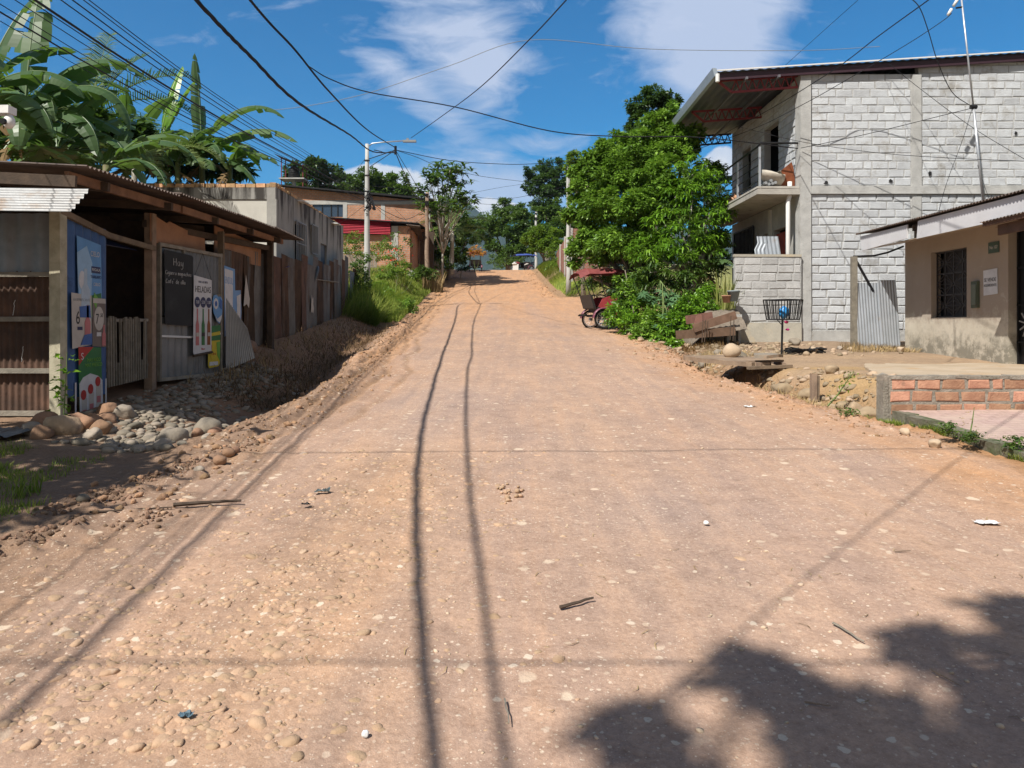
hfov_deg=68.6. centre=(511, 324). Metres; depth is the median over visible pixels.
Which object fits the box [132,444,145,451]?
river cobble
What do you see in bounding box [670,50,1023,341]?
block house
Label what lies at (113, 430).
river cobble
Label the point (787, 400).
dirt clods
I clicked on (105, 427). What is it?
rock
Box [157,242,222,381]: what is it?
door panel
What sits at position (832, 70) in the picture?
cable
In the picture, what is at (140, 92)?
cable
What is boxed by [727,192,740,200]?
cloth heap
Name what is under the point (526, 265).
mototaxi
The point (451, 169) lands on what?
cable
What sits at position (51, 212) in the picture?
tin shack
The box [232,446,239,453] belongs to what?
rock
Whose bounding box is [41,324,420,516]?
dirt clods
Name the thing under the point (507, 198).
cable
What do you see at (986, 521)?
litter scrap
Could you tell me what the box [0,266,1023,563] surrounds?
ground
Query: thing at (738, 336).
broken block
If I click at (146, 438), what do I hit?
river cobble
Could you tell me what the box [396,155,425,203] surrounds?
cable
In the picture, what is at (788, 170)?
rusty plate
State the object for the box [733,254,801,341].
block wall
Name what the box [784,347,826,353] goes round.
charred heap
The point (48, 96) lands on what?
banana plant
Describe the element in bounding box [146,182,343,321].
plastered house
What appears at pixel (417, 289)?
bank grass
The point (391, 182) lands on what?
broadleaf tree
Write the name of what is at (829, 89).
cable
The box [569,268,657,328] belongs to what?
mototaxi
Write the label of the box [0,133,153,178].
banana plant
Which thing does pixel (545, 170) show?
tall tree
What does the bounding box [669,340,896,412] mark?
rubble
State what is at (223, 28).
cable
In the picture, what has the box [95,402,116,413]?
rock
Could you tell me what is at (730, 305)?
striped grass
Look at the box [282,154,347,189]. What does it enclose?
broadleaf tree
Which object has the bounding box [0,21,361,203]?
cable
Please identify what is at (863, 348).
dry weeds
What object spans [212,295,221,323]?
oval sign
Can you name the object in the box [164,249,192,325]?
chalkboard
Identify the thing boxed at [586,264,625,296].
shrub
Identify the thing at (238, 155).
banana plant
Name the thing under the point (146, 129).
dark tree
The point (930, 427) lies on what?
kerb grass
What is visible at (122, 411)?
rock
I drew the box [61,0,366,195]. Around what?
cable
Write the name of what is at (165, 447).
river cobble
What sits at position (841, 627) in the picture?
dry stick
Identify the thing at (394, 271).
shrub
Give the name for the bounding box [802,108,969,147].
cable
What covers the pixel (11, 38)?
banana plant
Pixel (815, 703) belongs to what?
dry stick
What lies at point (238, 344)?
slatted sheet
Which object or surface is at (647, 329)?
shrub
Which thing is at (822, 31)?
cable
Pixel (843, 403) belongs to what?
rock
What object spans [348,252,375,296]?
shrub
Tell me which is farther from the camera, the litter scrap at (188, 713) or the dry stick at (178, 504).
the dry stick at (178, 504)
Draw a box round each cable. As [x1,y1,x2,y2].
[0,4,362,200]
[0,11,364,200]
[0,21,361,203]
[15,0,367,200]
[29,0,367,198]
[33,0,367,197]
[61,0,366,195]
[72,0,366,194]
[83,0,365,190]
[89,0,367,189]
[194,0,393,152]
[249,0,395,147]
[276,39,879,109]
[309,66,797,148]
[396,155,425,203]
[397,150,564,164]
[399,151,521,181]
[411,0,566,137]
[433,186,565,199]
[435,191,563,204]
[687,13,951,152]
[701,0,928,144]
[741,127,1015,160]
[788,0,857,62]
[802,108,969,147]
[889,64,1023,158]
[913,0,970,105]
[939,110,971,209]
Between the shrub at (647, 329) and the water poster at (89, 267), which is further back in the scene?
the shrub at (647, 329)
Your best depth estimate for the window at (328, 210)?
55.10 m
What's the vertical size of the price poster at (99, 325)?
0.620 m
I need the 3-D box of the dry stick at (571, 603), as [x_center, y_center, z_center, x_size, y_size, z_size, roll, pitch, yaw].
[0.317,1.354,3.655,0.203,0.022,0.020,0,0,-32]
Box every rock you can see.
[22,421,41,435]
[29,424,54,439]
[30,411,57,424]
[43,415,83,434]
[71,412,94,429]
[76,494,89,502]
[81,427,102,439]
[87,413,102,420]
[89,419,114,434]
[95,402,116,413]
[98,412,116,423]
[113,404,136,418]
[152,438,171,449]
[155,427,188,441]
[191,428,203,436]
[193,417,221,433]
[193,466,204,470]
[207,427,221,432]
[213,455,226,464]
[222,448,235,456]
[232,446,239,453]
[251,340,257,352]
[698,362,705,367]
[713,349,720,354]
[771,382,792,393]
[788,338,800,345]
[798,388,809,399]
[824,365,838,373]
[835,401,849,408]
[846,402,861,412]
[855,406,875,417]
[896,347,903,351]
[899,428,909,435]
[928,439,940,447]
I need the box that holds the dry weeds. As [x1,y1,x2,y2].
[837,341,921,351]
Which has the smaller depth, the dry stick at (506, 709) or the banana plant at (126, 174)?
the dry stick at (506, 709)
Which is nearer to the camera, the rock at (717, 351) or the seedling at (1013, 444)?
the seedling at (1013, 444)
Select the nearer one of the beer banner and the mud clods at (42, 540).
the mud clods at (42, 540)
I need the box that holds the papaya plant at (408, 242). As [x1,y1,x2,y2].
[375,231,412,264]
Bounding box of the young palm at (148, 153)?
[86,135,228,180]
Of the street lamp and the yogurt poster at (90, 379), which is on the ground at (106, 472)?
the street lamp
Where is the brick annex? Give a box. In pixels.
[329,217,433,272]
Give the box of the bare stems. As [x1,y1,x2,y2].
[625,257,680,322]
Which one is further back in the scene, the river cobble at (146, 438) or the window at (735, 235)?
the window at (735, 235)
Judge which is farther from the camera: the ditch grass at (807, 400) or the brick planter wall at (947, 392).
the ditch grass at (807, 400)
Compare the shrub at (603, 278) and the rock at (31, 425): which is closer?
the rock at (31, 425)
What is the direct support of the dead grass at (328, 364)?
on the ground at (106, 472)
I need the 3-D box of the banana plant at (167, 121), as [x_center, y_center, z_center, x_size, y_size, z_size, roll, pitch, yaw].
[-10.109,-3.682,21.487,3.578,7.973,1.977,0,0,0]
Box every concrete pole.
[535,212,537,268]
[566,166,570,294]
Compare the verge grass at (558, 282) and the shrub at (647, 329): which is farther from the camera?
the verge grass at (558, 282)
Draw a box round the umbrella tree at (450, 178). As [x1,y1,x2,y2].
[410,160,479,279]
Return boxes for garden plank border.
[676,311,736,341]
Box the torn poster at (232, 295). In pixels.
[224,266,240,336]
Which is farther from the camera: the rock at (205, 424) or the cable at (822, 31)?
the cable at (822, 31)
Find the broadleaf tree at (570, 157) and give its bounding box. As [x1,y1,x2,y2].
[563,149,593,295]
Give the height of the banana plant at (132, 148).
5.286 m
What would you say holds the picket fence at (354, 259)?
on the ground at (106, 472)
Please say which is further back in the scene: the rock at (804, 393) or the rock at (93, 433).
the rock at (804, 393)
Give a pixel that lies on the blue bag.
(783, 312)
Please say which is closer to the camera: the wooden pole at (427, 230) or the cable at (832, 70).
the cable at (832, 70)
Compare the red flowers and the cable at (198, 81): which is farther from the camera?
the red flowers
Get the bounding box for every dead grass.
[181,317,390,411]
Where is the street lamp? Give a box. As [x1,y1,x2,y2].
[363,138,415,279]
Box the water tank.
[275,154,310,186]
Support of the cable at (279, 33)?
attached to the street lamp
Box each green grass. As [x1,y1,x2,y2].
[0,440,110,496]
[0,495,50,521]
[3,470,44,499]
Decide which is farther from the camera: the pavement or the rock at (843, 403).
the rock at (843, 403)
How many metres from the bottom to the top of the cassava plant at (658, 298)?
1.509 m
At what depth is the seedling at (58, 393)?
8.10 m
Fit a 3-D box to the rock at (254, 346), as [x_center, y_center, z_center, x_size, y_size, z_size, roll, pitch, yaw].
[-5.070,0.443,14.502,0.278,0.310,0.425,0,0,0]
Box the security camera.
[0,105,16,128]
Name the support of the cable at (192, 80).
attached to the street lamp
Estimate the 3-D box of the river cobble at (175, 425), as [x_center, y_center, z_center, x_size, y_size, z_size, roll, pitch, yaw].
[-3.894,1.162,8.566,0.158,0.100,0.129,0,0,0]
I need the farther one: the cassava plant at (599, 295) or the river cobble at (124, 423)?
the cassava plant at (599, 295)
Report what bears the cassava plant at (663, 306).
on the ground at (106, 472)
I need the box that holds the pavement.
[899,410,1023,449]
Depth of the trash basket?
14.95 m
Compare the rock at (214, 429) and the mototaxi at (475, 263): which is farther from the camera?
the mototaxi at (475, 263)
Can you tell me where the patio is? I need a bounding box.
[864,363,1023,376]
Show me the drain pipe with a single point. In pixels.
(788, 199)
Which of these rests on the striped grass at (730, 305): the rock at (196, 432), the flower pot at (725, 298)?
the flower pot at (725, 298)
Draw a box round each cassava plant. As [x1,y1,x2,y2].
[592,275,618,297]
[636,281,679,325]
[651,283,681,330]
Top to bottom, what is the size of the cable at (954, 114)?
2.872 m
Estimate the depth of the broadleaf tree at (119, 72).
22.36 m
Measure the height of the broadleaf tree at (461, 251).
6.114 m
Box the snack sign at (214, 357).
[208,325,220,367]
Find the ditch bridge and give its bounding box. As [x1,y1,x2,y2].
[683,353,792,369]
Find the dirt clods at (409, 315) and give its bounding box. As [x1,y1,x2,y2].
[389,272,619,329]
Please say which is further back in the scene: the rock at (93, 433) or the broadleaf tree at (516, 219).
the broadleaf tree at (516, 219)
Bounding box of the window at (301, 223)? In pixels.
[296,220,306,260]
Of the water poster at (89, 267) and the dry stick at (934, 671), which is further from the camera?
the water poster at (89, 267)
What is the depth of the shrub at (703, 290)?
18.91 m
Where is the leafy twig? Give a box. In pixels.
[827,371,858,405]
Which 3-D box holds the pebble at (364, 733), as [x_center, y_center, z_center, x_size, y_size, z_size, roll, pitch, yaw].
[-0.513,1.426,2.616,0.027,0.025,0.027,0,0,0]
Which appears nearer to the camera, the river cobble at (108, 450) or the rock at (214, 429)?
the river cobble at (108, 450)
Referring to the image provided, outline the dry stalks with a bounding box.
[422,270,447,292]
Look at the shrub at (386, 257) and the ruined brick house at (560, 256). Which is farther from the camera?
the ruined brick house at (560, 256)
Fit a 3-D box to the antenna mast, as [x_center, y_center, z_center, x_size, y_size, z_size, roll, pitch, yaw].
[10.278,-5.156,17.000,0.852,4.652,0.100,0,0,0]
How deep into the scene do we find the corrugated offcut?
19.01 m
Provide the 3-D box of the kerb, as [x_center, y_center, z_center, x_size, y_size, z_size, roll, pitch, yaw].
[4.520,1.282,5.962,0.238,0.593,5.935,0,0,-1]
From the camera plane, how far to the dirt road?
3.99 m
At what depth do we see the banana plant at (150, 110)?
20.59 m
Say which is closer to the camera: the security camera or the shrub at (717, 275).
the security camera
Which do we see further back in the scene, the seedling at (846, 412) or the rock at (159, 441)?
the seedling at (846, 412)
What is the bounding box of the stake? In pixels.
[810,373,819,400]
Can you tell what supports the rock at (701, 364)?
on the ground at (106, 472)
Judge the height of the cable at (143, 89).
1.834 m
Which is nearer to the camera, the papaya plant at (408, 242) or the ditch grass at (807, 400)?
the ditch grass at (807, 400)
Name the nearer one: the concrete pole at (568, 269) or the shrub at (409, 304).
the shrub at (409, 304)
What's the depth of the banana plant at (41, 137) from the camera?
16.40 m
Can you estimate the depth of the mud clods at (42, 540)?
5.18 m
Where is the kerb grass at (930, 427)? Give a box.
[848,411,1023,461]
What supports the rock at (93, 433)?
on the ground at (106, 472)
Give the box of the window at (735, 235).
[733,225,753,253]
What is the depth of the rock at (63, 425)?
7.64 m
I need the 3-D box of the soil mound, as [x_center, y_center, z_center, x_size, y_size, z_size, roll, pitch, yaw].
[4.830,0.065,18.450,1.360,1.085,1.900,0,0,0]
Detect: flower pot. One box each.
[721,295,730,302]
[727,290,739,300]
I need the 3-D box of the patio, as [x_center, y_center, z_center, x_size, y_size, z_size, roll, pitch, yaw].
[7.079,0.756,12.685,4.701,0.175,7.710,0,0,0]
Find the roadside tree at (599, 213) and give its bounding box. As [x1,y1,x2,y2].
[557,99,707,310]
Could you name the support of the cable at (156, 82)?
attached to the street lamp
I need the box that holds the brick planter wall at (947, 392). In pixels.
[876,373,1023,420]
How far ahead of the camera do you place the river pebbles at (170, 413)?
9.73 m
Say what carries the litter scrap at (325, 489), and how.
on the dirt road
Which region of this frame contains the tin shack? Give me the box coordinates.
[0,161,303,415]
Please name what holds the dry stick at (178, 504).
on the dirt road
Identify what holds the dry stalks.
on the dirt road
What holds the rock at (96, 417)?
on the ground at (106, 472)
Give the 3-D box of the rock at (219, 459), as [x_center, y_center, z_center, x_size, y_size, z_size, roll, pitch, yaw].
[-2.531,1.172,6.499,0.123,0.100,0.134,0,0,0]
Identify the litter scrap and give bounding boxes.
[177,709,193,717]
[314,487,329,491]
[974,520,998,523]
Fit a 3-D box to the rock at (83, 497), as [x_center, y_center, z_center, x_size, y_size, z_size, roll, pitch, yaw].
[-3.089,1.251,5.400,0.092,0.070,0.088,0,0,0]
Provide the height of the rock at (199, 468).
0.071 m
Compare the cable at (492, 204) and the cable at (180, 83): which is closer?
the cable at (180, 83)
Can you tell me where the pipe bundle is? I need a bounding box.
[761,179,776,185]
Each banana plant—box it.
[0,0,84,160]
[0,0,145,161]
[0,90,155,183]
[0,122,82,164]
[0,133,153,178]
[17,121,197,185]
[67,90,191,183]
[148,66,215,183]
[160,126,227,183]
[163,142,277,183]
[185,53,297,183]
[651,216,734,305]
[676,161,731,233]
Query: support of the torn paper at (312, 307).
attached to the wooden fence at (297, 288)
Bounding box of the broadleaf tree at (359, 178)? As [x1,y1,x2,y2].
[327,165,385,193]
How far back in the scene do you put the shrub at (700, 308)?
18.63 m
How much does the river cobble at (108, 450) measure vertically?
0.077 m
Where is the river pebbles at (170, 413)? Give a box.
[51,362,313,451]
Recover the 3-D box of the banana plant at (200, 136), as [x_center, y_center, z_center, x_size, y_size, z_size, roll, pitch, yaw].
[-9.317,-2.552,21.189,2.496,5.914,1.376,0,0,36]
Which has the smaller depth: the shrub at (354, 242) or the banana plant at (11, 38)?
the banana plant at (11, 38)
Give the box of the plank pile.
[316,279,338,282]
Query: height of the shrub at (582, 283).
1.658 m
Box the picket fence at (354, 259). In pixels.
[343,252,376,267]
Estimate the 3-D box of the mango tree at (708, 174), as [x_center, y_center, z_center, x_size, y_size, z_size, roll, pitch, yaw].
[4.791,-2.502,21.236,3.432,5.329,2.866,0,0,0]
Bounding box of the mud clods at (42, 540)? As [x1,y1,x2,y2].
[0,409,279,556]
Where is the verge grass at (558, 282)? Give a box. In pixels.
[536,260,608,295]
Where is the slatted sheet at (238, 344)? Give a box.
[226,298,254,367]
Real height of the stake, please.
0.386 m
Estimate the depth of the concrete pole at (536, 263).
81.87 m
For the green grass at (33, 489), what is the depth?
5.57 m
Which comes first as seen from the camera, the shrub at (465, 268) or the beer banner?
the beer banner
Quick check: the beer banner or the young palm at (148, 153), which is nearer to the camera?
the beer banner
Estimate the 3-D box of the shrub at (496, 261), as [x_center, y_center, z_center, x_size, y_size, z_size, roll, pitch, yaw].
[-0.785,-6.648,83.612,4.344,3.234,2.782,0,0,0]
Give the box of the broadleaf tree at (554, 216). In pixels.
[526,197,576,259]
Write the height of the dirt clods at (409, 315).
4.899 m
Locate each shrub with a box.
[343,230,384,262]
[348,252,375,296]
[371,237,405,268]
[374,259,419,292]
[375,285,418,312]
[415,264,438,287]
[434,249,460,280]
[455,261,469,276]
[466,245,486,272]
[486,253,523,269]
[542,243,558,270]
[575,276,594,293]
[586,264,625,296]
[601,293,656,334]
[605,229,732,326]
[611,269,660,322]
[628,303,671,342]
[652,302,695,347]
[668,292,720,314]
[693,280,720,339]
[702,186,731,301]
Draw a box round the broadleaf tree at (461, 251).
[431,206,484,280]
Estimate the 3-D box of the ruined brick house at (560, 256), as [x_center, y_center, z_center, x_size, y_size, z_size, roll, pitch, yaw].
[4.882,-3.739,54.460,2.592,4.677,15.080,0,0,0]
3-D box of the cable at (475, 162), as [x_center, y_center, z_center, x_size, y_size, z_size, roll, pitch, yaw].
[-0.949,-8.762,38.970,0.493,1.689,13.187,0,0,42]
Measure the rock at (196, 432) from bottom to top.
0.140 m
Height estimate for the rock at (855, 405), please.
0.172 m
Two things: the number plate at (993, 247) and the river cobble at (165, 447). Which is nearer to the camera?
the river cobble at (165, 447)
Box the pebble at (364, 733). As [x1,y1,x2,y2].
[361,730,368,737]
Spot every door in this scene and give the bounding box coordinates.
[321,244,324,266]
[776,231,785,253]
[1017,231,1023,363]
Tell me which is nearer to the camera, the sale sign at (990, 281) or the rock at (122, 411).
the rock at (122, 411)
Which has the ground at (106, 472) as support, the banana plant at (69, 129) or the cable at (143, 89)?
the banana plant at (69, 129)
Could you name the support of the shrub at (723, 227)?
on the ground at (106, 472)
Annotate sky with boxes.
[0,0,1023,232]
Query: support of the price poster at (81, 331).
attached to the tin shack
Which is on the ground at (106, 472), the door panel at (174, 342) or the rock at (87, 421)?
the rock at (87, 421)
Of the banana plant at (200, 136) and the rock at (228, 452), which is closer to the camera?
the rock at (228, 452)
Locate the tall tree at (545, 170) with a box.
[520,157,574,260]
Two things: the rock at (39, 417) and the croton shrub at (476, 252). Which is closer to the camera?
the rock at (39, 417)
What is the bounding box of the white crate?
[512,263,518,269]
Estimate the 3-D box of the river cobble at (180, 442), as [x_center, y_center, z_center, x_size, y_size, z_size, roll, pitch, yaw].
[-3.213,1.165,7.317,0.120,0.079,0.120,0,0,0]
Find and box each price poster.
[71,292,91,348]
[92,297,105,346]
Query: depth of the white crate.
73.79 m
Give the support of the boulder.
on the ditch bridge
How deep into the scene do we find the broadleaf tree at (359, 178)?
84.87 m
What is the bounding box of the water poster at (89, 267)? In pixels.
[77,236,101,317]
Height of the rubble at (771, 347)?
0.599 m
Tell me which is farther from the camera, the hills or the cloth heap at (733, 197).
the hills
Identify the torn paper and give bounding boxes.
[244,278,249,306]
[311,299,313,311]
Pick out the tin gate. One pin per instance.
(874, 317)
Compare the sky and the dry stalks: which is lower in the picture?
the dry stalks
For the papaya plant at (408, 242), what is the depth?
42.99 m
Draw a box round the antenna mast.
[947,0,983,199]
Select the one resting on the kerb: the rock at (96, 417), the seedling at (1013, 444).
the seedling at (1013, 444)
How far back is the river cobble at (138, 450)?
7.21 m
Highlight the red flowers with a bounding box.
[376,243,412,273]
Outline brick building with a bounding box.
[280,184,443,272]
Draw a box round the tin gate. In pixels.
[850,246,903,347]
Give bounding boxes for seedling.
[45,353,80,415]
[837,407,868,415]
[933,420,962,436]
[955,430,986,443]
[960,408,978,437]
[995,435,1023,451]
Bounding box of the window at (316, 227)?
[312,224,317,254]
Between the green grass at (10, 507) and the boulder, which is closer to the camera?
the green grass at (10, 507)
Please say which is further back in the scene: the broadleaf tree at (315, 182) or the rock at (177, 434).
the broadleaf tree at (315, 182)
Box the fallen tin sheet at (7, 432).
[0,427,30,437]
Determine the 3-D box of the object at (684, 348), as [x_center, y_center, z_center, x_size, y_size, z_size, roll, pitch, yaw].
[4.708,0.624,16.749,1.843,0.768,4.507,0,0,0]
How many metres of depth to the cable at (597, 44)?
21.99 m
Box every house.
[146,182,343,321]
[556,228,609,281]
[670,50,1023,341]
[856,189,1023,363]
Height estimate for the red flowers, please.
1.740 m
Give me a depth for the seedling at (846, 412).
8.70 m
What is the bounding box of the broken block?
[724,314,741,343]
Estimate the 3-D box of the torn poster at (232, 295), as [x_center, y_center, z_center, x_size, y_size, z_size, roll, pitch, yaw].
[-4.965,-0.360,13.355,0.009,1.320,1.000,0,0,-4]
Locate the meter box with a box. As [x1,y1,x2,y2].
[971,281,979,307]
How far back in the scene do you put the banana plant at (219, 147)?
21.38 m
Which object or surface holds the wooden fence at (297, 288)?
on the ground at (106, 472)
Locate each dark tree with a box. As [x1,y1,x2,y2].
[0,76,260,183]
[622,83,683,292]
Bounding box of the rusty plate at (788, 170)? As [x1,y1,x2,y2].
[781,162,794,185]
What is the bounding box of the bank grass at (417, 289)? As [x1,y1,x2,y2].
[345,264,446,322]
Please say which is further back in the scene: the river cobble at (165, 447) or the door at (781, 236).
the door at (781, 236)
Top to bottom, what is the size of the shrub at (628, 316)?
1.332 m
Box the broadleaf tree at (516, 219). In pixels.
[476,196,541,269]
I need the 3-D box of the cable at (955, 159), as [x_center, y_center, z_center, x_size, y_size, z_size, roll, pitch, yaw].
[10.053,-3.623,17.022,0.742,2.548,0.173,0,0,16]
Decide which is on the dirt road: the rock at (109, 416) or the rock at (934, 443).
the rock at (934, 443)
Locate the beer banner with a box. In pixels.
[192,254,212,356]
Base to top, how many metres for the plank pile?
0.205 m
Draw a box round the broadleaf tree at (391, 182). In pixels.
[369,170,416,196]
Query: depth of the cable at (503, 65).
16.39 m
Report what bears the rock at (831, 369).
on the ground at (106, 472)
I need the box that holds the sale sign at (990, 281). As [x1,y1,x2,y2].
[983,268,997,295]
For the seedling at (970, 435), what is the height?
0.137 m
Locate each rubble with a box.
[606,341,902,372]
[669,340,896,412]
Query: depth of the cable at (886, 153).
17.28 m
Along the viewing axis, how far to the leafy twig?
9.62 m
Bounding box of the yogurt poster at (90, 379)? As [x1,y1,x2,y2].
[75,347,106,412]
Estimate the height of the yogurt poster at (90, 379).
1.220 m
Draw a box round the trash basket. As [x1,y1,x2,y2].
[763,299,802,353]
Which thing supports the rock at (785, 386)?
on the ground at (106, 472)
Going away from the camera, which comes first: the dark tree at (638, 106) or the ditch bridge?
the ditch bridge
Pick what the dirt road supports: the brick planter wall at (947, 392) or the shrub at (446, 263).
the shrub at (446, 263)
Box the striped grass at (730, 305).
[703,270,742,309]
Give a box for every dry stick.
[90,506,171,512]
[173,499,240,506]
[504,698,509,723]
[559,597,593,608]
[804,701,830,705]
[832,622,864,641]
[931,668,961,686]
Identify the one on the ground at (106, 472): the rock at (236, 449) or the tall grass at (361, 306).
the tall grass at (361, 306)
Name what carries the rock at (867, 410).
on the ground at (106, 472)
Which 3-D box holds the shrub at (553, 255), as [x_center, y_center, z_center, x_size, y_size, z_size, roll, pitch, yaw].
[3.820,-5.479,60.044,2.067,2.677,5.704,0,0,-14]
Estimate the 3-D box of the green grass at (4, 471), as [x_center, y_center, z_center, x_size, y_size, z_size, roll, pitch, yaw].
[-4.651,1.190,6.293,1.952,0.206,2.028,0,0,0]
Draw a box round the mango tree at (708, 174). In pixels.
[623,148,738,308]
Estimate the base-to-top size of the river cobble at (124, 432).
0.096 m
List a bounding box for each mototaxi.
[469,251,482,270]
[510,254,536,269]
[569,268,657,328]
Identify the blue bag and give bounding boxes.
[779,306,788,318]
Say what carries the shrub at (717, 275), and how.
on the ground at (106, 472)
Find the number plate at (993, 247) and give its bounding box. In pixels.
[988,241,998,253]
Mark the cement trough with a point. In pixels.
(778, 176)
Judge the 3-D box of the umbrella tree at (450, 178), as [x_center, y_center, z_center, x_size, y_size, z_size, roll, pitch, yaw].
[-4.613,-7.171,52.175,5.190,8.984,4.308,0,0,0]
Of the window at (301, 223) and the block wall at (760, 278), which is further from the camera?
the window at (301, 223)
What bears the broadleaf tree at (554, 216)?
on the ground at (106, 472)
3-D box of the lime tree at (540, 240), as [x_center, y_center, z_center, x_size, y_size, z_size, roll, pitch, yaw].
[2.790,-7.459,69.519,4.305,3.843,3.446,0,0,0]
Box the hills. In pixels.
[439,200,731,269]
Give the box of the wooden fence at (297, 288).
[225,250,356,361]
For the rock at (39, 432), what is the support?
on the ground at (106, 472)
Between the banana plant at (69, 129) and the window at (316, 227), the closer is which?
the banana plant at (69, 129)
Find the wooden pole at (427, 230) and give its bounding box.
[425,192,428,267]
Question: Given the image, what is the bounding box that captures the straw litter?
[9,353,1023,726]
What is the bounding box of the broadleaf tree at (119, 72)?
[3,31,191,183]
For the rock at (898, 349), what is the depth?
15.83 m
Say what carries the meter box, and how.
attached to the house at (948, 258)
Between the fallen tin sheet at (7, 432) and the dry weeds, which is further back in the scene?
the dry weeds
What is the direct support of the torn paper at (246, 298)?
attached to the wooden fence at (297, 288)
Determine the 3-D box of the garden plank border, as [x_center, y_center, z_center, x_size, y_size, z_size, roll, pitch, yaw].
[4.521,0.039,17.531,1.471,0.727,0.578,0,0,0]
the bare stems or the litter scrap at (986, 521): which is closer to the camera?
the litter scrap at (986, 521)
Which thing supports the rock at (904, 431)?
on the dirt road
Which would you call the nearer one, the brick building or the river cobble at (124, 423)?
the river cobble at (124, 423)
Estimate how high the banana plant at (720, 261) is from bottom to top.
2.739 m
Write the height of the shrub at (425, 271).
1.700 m
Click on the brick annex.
(417, 251)
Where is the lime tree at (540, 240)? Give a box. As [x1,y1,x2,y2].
[520,224,563,261]
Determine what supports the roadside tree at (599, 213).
on the ground at (106, 472)
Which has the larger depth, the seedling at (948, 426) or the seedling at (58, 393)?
the seedling at (58, 393)
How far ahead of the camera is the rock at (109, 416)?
8.31 m
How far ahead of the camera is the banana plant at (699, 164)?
25.25 m
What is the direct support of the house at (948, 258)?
on the patio
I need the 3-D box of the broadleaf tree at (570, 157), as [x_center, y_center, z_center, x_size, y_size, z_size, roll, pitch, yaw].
[3.780,-5.281,39.933,2.235,8.288,1.644,0,0,-20]
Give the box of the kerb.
[892,411,1023,460]
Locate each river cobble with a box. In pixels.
[101,447,115,452]
[109,427,116,432]
[116,429,130,435]
[117,421,128,425]
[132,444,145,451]
[134,449,142,452]
[141,435,153,441]
[158,443,173,450]
[165,422,177,427]
[176,440,186,445]
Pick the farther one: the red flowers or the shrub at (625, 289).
the red flowers
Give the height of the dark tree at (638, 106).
10.862 m
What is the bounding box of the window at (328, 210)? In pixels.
[313,205,342,216]
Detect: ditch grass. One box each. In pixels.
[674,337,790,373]
[687,361,874,413]
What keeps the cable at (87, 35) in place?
attached to the street lamp
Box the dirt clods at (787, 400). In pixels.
[620,332,951,438]
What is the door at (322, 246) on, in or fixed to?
in the plastered house at (320, 233)
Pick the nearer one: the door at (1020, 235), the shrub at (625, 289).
the door at (1020, 235)
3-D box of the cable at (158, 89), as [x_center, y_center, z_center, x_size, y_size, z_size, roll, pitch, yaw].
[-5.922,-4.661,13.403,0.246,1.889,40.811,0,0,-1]
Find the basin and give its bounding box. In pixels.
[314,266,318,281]
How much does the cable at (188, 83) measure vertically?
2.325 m
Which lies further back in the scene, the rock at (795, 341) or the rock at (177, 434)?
the rock at (795, 341)
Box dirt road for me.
[0,270,1023,767]
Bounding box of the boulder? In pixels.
[723,343,741,356]
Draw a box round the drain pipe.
[786,181,791,253]
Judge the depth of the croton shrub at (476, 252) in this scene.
65.90 m
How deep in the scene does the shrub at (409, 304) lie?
30.86 m
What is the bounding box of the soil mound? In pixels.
[675,309,747,345]
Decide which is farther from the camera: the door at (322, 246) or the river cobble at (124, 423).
the door at (322, 246)
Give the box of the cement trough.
[761,170,784,185]
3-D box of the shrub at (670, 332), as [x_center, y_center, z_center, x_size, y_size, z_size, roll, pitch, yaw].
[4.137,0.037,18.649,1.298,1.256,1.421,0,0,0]
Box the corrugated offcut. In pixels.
[754,236,780,253]
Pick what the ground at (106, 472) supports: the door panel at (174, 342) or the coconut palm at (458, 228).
the coconut palm at (458, 228)
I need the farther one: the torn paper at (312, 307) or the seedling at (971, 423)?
the torn paper at (312, 307)
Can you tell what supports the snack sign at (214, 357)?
attached to the tin shack

